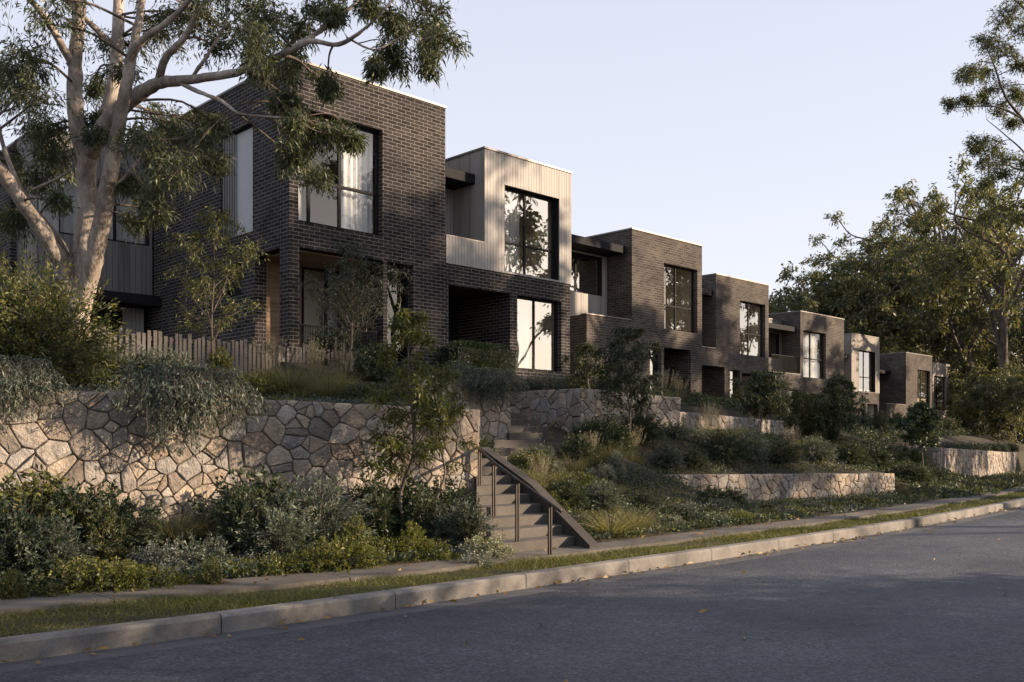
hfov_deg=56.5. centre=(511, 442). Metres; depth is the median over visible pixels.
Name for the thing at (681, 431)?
shrub
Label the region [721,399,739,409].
ground cover plant
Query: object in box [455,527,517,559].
shrub
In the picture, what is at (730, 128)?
sky
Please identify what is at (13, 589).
ground cover plant
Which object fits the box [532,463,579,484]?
grass tussock
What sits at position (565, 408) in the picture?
stone wall
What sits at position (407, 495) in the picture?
shrub
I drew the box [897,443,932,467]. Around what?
shrub
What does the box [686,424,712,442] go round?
shrub
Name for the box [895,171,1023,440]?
tall tree
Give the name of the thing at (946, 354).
tall tree
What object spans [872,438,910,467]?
shrub
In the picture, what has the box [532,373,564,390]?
shrub
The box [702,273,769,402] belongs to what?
townhouse
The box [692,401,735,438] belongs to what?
plume grass
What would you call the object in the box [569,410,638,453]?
shrub
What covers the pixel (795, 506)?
ground cover plant
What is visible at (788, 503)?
ground cover plant
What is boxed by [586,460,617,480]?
shrub
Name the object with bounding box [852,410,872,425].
shrub
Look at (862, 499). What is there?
ground cover plant
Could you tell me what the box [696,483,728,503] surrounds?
shrub
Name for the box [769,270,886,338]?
tall tree
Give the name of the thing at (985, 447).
shrub
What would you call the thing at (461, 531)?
shrub
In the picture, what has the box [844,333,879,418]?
townhouse
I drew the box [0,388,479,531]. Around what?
stone wall
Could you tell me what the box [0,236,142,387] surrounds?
shrub
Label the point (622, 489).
grass tussock
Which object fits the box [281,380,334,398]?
grass tussock
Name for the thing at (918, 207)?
tall tree
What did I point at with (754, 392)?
young tree
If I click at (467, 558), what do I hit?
ground cover plant
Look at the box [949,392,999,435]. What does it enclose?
tree
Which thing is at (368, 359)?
shrub
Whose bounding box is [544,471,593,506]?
shrub
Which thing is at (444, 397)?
shrub
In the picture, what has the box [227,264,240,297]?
window
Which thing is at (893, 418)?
shrub
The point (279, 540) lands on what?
shrub
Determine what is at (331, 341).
shrub
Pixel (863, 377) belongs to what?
window
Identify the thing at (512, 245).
window
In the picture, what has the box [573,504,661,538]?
grass tussock
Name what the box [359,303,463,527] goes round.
young tree
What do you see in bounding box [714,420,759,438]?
grass tussock
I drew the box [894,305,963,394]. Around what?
tall tree
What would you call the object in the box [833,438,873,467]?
shrub
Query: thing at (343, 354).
plume grass
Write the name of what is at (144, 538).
shrub
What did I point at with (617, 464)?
shrub
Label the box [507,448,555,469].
ground cover plant
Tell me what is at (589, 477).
ground cover plant
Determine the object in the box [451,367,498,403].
trailing plant
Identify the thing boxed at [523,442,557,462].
shrub
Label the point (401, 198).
townhouse
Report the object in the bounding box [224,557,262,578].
ground cover plant
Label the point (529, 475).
grass tussock
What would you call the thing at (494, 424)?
stone wall
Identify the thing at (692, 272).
window
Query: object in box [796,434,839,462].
shrub
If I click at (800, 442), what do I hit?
ground cover plant
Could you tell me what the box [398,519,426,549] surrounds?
ground cover plant
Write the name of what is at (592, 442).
plume grass
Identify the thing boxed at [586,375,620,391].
shrub
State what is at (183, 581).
ground cover plant
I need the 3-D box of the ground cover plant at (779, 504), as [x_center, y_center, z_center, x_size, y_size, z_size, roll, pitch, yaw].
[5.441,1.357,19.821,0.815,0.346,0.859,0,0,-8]
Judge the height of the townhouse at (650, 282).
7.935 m
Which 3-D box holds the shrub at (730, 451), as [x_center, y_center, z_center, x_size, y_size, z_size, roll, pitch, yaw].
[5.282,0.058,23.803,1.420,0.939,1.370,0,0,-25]
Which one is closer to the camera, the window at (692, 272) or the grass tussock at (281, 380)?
the grass tussock at (281, 380)
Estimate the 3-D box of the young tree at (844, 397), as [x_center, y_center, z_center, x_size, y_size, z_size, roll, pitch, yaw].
[10.231,-0.853,30.012,1.973,2.784,1.725,0,0,12]
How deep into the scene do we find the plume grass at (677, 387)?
29.00 m
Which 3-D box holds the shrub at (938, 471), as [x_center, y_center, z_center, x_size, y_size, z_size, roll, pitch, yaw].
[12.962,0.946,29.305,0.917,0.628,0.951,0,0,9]
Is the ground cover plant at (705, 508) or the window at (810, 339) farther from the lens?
the window at (810, 339)
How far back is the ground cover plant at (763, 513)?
18.18 m
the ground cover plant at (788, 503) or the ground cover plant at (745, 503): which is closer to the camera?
the ground cover plant at (745, 503)
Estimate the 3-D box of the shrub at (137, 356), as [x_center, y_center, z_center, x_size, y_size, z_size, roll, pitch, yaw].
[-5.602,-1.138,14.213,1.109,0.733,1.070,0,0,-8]
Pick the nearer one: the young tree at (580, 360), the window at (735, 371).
the young tree at (580, 360)
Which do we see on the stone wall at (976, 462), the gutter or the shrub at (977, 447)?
the shrub at (977, 447)
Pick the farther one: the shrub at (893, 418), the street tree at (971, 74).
the shrub at (893, 418)
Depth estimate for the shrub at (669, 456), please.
21.84 m
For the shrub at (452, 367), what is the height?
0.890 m
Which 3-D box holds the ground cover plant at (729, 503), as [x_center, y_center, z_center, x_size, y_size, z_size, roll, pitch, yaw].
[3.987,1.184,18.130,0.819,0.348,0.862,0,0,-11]
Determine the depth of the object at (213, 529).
11.45 m
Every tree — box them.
[0,0,473,340]
[156,203,270,367]
[290,239,415,371]
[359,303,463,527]
[404,368,478,504]
[561,341,611,388]
[581,325,663,452]
[728,369,792,436]
[769,252,944,358]
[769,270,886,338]
[769,292,821,313]
[774,389,842,440]
[796,219,910,341]
[804,373,868,450]
[810,181,969,351]
[824,253,981,374]
[846,179,996,353]
[868,152,1023,375]
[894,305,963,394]
[894,400,943,464]
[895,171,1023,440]
[921,314,1023,393]
[924,233,1022,359]
[934,365,998,418]
[936,213,1023,375]
[938,0,1023,195]
[946,363,1022,430]
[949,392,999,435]
[952,314,1023,432]
[952,378,1004,435]
[972,361,1023,442]
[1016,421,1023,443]
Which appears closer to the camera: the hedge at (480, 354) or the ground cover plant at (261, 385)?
the ground cover plant at (261, 385)
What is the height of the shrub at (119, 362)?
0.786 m
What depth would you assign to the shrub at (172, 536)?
11.21 m
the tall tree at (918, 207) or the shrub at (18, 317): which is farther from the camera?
the tall tree at (918, 207)
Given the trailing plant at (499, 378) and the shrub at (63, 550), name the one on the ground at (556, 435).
the shrub at (63, 550)
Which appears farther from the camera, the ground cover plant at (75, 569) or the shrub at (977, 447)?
the shrub at (977, 447)
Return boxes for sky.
[0,0,1023,354]
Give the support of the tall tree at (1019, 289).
on the ground at (556, 435)
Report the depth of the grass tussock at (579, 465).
18.23 m
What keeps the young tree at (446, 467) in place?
on the ground at (556, 435)
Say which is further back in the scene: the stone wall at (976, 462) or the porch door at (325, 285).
the stone wall at (976, 462)
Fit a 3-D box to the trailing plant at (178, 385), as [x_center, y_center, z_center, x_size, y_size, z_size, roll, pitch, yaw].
[-4.248,-0.436,12.068,2.093,1.197,1.481,0,0,-37]
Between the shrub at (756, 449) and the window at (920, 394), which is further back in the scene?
the window at (920, 394)
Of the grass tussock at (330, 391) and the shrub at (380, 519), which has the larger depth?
the grass tussock at (330, 391)
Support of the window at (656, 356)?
in the townhouse at (650, 282)
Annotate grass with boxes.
[0,489,1023,636]
[239,330,300,377]
[291,335,345,391]
[317,339,373,388]
[527,453,555,491]
[570,431,608,466]
[622,424,651,464]
[652,369,685,397]
[669,375,694,403]
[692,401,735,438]
[778,424,812,456]
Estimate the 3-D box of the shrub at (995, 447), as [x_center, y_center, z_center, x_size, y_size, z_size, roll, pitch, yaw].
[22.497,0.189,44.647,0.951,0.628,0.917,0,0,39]
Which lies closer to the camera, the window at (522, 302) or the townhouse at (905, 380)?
the window at (522, 302)
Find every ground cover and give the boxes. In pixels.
[0,370,954,584]
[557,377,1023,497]
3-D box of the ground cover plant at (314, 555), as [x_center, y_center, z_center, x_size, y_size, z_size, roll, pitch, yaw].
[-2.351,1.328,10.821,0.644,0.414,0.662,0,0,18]
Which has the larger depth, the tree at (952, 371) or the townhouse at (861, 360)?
the tree at (952, 371)
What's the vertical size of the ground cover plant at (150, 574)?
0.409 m
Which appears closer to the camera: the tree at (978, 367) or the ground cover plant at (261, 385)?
the ground cover plant at (261, 385)
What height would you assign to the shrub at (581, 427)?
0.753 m
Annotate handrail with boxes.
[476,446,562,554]
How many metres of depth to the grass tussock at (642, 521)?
15.16 m
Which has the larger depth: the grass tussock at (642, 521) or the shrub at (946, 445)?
the shrub at (946, 445)
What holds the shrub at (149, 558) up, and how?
on the ground at (556, 435)
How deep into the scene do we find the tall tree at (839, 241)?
106.05 m
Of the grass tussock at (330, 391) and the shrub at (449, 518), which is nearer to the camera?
the shrub at (449, 518)
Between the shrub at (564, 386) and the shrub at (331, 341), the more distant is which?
the shrub at (564, 386)
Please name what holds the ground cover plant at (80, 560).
on the ground at (556, 435)
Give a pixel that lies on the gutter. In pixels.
(75, 657)
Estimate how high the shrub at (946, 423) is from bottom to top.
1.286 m
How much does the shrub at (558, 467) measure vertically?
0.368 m
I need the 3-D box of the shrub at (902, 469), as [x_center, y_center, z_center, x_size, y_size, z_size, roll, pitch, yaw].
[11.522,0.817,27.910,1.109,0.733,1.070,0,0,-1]
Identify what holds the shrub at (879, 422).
on the ground at (556, 435)
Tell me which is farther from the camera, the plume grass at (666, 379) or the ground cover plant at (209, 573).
the plume grass at (666, 379)
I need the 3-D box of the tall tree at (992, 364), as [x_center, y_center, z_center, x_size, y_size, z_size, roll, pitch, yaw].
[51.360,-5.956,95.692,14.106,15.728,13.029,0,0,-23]
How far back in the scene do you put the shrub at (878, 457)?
28.89 m
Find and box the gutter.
[0,505,1023,672]
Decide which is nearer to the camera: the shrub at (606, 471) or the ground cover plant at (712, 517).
the ground cover plant at (712, 517)
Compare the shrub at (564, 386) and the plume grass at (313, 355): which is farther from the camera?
the shrub at (564, 386)
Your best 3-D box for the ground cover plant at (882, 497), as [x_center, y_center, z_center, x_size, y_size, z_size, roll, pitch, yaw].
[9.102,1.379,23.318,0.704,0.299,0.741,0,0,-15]
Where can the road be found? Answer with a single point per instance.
(905, 607)
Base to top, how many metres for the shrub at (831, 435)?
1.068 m
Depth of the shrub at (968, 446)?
39.05 m
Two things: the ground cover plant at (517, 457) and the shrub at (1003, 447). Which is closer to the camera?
the ground cover plant at (517, 457)
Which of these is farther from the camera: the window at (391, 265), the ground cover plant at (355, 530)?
the window at (391, 265)
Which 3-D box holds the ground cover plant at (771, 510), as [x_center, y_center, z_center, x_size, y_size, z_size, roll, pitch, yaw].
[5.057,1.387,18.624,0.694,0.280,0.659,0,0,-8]
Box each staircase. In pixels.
[474,447,598,552]
[481,413,547,461]
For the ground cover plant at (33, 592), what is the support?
on the ground at (556, 435)
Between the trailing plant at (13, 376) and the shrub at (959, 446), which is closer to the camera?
the trailing plant at (13, 376)
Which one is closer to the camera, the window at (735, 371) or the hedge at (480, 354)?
the hedge at (480, 354)
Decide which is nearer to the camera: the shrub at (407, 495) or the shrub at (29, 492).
the shrub at (29, 492)
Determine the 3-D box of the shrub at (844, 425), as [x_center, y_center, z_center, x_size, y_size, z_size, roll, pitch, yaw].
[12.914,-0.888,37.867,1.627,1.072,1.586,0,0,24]
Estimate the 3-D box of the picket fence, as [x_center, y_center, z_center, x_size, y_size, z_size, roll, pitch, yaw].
[-5.251,-1.495,19.120,6.900,1.191,0.168,0,0,-44]
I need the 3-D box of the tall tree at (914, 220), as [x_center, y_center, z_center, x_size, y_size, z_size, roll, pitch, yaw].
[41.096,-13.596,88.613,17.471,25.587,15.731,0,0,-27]
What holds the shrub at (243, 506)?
on the ground at (556, 435)
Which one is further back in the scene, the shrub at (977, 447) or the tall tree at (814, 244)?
the tall tree at (814, 244)
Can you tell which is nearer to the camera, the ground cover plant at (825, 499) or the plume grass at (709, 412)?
the ground cover plant at (825, 499)
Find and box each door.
[301,267,338,347]
[449,309,457,344]
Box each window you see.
[59,177,147,245]
[224,125,252,238]
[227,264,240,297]
[299,113,377,234]
[387,264,407,366]
[505,188,553,279]
[517,296,556,371]
[570,252,599,295]
[651,348,657,387]
[664,264,693,332]
[730,370,736,392]
[740,301,761,356]
[769,333,777,357]
[803,331,822,378]
[859,351,872,391]
[917,370,927,402]
[934,376,943,410]
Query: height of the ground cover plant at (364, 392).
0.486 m
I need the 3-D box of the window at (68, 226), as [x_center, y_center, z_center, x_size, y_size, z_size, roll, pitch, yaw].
[-11.123,-6.289,25.924,2.408,1.616,0.178,0,0,-44]
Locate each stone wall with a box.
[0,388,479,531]
[411,375,510,439]
[510,388,680,432]
[664,473,894,503]
[680,412,793,434]
[866,447,1016,476]
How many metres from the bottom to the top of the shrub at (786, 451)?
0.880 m
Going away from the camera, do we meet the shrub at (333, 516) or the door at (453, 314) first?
the shrub at (333, 516)
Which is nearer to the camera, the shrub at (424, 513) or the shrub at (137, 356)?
the shrub at (424, 513)
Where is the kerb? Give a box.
[0,498,1023,663]
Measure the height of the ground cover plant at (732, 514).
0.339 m
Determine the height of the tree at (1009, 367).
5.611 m
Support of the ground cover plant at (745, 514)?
on the ground at (556, 435)
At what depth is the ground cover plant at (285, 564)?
10.56 m
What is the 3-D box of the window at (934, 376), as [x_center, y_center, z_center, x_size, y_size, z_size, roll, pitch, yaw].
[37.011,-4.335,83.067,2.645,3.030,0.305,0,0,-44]
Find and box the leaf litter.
[1,506,1022,681]
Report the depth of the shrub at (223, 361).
15.18 m
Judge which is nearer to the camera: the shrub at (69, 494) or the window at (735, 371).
the shrub at (69, 494)
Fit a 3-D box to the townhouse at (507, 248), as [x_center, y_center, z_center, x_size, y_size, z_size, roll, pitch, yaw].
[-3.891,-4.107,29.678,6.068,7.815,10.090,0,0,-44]
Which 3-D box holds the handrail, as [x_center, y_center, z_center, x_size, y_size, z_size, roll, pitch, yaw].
[-0.129,0.729,13.637,0.367,1.463,3.260,0,0,-22]
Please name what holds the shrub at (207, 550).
on the ground at (556, 435)
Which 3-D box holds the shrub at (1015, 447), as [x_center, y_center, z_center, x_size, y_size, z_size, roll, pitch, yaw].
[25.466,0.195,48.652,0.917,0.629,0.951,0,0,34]
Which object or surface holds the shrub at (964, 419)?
on the ground at (556, 435)
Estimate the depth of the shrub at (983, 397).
59.37 m
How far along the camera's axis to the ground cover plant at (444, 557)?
11.84 m
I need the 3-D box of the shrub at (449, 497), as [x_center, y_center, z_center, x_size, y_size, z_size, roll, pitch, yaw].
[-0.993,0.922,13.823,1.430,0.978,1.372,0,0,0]
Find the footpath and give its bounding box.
[0,486,1023,614]
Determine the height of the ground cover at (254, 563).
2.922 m
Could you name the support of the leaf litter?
on the road
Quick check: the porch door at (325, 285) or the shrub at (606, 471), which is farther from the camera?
the porch door at (325, 285)
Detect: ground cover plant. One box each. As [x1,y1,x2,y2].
[0,567,28,599]
[21,578,80,597]
[26,555,121,596]
[42,550,88,578]
[64,555,157,593]
[85,561,180,592]
[158,568,192,585]
[194,555,225,584]
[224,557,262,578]
[229,369,290,397]
[247,552,305,576]
[282,541,334,573]
[293,531,387,573]
[335,381,398,404]
[338,514,374,551]
[358,545,394,566]
[367,534,417,562]
[373,532,430,562]
[394,535,454,561]
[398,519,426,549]
[434,547,464,560]
[459,550,501,568]
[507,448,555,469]
[545,489,569,509]
[557,468,604,491]
[668,521,694,531]
[669,501,705,518]
[693,511,735,526]
[694,506,713,512]
[695,518,714,527]
[705,396,729,404]
[705,496,742,511]
[714,510,745,524]
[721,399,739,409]
[723,508,759,524]
[733,500,752,509]
[753,510,769,518]
[759,500,787,510]
[759,508,786,517]
[768,504,796,516]
[782,502,803,505]
[784,505,806,513]
[790,437,817,453]
[800,499,834,512]
[811,496,839,503]
[819,500,840,510]
[828,442,865,449]
[846,494,875,505]
[873,493,896,502]
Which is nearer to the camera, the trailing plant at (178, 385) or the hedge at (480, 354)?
the trailing plant at (178, 385)
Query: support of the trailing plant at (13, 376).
on the stone wall at (85, 440)
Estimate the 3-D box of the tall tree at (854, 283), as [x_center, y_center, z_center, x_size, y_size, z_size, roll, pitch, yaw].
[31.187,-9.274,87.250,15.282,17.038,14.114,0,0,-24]
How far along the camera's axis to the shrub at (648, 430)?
22.53 m
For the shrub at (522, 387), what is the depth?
24.71 m
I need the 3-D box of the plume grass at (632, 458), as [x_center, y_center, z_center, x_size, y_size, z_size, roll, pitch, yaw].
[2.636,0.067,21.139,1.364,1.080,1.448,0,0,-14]
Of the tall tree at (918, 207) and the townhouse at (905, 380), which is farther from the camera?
the tall tree at (918, 207)
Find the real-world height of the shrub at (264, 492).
1.209 m
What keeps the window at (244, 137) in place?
in the townhouse at (401, 198)
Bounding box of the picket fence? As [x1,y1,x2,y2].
[92,327,364,373]
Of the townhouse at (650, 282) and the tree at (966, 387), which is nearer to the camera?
the townhouse at (650, 282)
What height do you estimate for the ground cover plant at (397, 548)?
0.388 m
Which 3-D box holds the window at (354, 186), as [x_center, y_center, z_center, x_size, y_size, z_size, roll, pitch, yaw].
[-4.249,-6.392,22.807,2.356,2.667,0.308,0,0,-44]
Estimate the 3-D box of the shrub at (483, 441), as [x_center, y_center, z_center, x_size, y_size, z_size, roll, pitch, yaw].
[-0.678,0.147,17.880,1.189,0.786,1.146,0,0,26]
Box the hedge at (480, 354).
[435,339,517,377]
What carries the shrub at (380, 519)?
on the ground at (556, 435)
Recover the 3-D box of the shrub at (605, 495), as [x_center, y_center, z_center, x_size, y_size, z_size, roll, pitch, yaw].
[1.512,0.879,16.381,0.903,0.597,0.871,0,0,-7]
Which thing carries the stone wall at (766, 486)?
on the ground at (556, 435)
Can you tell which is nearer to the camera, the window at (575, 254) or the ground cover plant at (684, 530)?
the ground cover plant at (684, 530)
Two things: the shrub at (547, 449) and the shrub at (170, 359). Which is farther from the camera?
the shrub at (547, 449)
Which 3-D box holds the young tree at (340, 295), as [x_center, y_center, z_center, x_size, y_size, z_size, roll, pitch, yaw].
[-3.214,-2.740,19.558,2.349,2.782,2.795,0,0,-44]
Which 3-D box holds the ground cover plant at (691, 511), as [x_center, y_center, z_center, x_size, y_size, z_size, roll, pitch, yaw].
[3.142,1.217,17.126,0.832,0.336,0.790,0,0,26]
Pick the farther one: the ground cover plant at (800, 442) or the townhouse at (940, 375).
the townhouse at (940, 375)
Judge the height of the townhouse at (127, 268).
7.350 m
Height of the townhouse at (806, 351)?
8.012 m
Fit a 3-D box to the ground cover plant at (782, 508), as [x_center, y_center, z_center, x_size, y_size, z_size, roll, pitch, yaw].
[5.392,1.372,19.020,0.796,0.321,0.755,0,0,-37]
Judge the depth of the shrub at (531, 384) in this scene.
24.81 m
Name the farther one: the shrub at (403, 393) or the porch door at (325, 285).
the porch door at (325, 285)
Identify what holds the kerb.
on the ground at (556, 435)
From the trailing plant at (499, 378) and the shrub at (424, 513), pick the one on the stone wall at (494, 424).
the trailing plant at (499, 378)
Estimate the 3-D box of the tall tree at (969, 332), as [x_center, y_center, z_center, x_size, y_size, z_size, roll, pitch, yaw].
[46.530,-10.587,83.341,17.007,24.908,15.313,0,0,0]
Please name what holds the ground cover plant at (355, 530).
on the ground at (556, 435)
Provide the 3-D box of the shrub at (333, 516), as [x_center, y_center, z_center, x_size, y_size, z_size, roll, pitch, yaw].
[-2.499,0.886,11.994,1.651,1.131,1.712,0,0,-17]
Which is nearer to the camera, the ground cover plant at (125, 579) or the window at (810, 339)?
the ground cover plant at (125, 579)
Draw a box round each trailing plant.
[0,354,77,433]
[101,359,270,455]
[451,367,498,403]
[469,366,528,408]
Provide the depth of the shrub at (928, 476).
27.70 m
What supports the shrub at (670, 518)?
on the ground at (556, 435)
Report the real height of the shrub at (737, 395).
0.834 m
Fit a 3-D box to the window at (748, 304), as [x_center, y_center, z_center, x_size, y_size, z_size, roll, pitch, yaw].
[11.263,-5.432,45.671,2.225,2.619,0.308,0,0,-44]
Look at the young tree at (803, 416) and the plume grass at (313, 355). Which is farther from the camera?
the young tree at (803, 416)
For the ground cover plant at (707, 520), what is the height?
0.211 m
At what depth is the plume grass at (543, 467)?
16.20 m
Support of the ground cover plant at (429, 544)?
on the ground at (556, 435)
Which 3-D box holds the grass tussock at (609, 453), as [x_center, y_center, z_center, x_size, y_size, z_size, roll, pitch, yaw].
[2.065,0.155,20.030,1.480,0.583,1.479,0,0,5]
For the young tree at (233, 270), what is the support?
on the ground at (556, 435)
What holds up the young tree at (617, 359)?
on the ground at (556, 435)
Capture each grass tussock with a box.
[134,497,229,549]
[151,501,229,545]
[244,354,337,395]
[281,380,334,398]
[296,366,361,398]
[518,465,550,479]
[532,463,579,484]
[551,449,605,474]
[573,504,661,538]
[589,500,684,533]
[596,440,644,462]
[607,481,632,494]
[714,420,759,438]
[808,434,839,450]
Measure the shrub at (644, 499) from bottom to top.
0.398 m
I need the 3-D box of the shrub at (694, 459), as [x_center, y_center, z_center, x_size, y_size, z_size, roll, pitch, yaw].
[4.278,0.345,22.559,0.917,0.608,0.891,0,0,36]
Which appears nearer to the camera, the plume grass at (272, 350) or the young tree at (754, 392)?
the plume grass at (272, 350)
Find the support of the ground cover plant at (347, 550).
on the ground at (556, 435)
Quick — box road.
[0,509,1023,681]
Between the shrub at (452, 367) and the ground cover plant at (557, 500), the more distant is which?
the shrub at (452, 367)
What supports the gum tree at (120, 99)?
on the ground at (556, 435)
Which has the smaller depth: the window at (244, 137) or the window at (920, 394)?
the window at (244, 137)
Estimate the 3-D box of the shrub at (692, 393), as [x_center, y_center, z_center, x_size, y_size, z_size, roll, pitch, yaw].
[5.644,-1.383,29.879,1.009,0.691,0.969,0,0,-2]
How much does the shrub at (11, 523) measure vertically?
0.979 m
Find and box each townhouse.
[0,128,159,354]
[107,59,446,372]
[314,146,572,388]
[570,227,702,394]
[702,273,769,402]
[769,310,844,412]
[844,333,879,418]
[879,352,932,417]
[932,362,949,420]
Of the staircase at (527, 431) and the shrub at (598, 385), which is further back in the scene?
the shrub at (598, 385)
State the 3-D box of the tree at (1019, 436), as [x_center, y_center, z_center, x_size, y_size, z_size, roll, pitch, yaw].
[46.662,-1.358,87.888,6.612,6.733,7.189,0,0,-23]
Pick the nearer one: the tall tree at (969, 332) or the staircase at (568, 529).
the staircase at (568, 529)
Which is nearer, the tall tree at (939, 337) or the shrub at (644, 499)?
the shrub at (644, 499)
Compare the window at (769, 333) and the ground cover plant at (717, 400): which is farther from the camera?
the window at (769, 333)
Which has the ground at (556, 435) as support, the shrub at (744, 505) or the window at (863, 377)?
the shrub at (744, 505)
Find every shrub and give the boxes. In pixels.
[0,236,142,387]
[0,256,80,376]
[0,463,100,542]
[0,491,79,577]
[0,510,103,574]
[4,474,141,559]
[63,340,139,386]
[74,495,174,559]
[74,503,129,561]
[111,342,161,382]
[126,533,194,570]
[136,343,209,389]
[172,530,236,564]
[186,462,323,551]
[204,345,233,372]
[213,483,273,556]
[225,493,331,563]
[261,469,378,551]
[303,326,362,365]
[339,339,406,382]
[344,474,399,538]
[368,476,452,540]
[376,376,416,401]
[401,488,448,543]
[415,476,483,521]
[421,384,459,407]
[423,498,497,552]
[437,359,476,375]
[446,502,486,551]
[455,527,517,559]
[479,431,505,454]
[511,377,529,391]
[518,372,548,391]
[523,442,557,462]
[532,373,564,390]
[543,460,565,475]
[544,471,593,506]
[552,430,604,466]
[556,374,588,389]
[566,416,605,446]
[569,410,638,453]
[579,478,625,510]
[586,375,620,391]
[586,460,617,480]
[607,449,626,475]
[615,408,671,442]
[630,488,660,508]
[648,444,686,468]
[657,416,692,438]
[664,512,682,522]
[680,447,710,468]
[684,388,705,405]
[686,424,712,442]
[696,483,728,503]
[698,427,751,462]
[718,486,750,507]
[725,424,773,459]
[729,390,743,402]
[732,496,753,511]
[763,434,804,464]
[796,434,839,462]
[819,428,842,445]
[824,412,856,430]
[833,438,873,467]
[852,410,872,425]
[854,441,898,469]
[866,409,891,433]
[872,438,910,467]
[883,410,908,425]
[888,460,924,481]
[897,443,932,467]
[908,462,938,485]
[926,465,949,480]
[935,415,964,435]
[936,441,956,448]
[948,440,966,448]
[950,416,977,430]
[958,441,974,449]
[965,374,1023,442]
[967,440,983,450]
[976,440,992,450]
[986,441,1000,451]
[995,441,1009,451]
[1006,442,1019,451]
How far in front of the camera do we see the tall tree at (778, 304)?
83.37 m
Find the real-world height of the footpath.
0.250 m
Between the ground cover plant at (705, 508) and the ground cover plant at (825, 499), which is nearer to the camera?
the ground cover plant at (705, 508)
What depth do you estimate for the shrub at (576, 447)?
19.10 m
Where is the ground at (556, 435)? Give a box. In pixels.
[31,355,1023,589]
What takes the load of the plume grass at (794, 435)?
on the ground at (556, 435)
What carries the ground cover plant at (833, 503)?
on the ground at (556, 435)
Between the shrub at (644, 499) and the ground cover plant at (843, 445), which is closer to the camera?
the shrub at (644, 499)
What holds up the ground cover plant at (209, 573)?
on the ground at (556, 435)
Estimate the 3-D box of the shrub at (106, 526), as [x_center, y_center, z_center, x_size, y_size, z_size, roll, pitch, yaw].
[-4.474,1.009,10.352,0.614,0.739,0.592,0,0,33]
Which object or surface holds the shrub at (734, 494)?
on the ground at (556, 435)
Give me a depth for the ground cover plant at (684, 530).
15.74 m
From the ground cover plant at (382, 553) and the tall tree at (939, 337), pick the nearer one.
the ground cover plant at (382, 553)
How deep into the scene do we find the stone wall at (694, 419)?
29.52 m
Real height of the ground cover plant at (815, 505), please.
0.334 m
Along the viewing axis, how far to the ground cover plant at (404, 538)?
11.87 m
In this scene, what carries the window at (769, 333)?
in the townhouse at (806, 351)

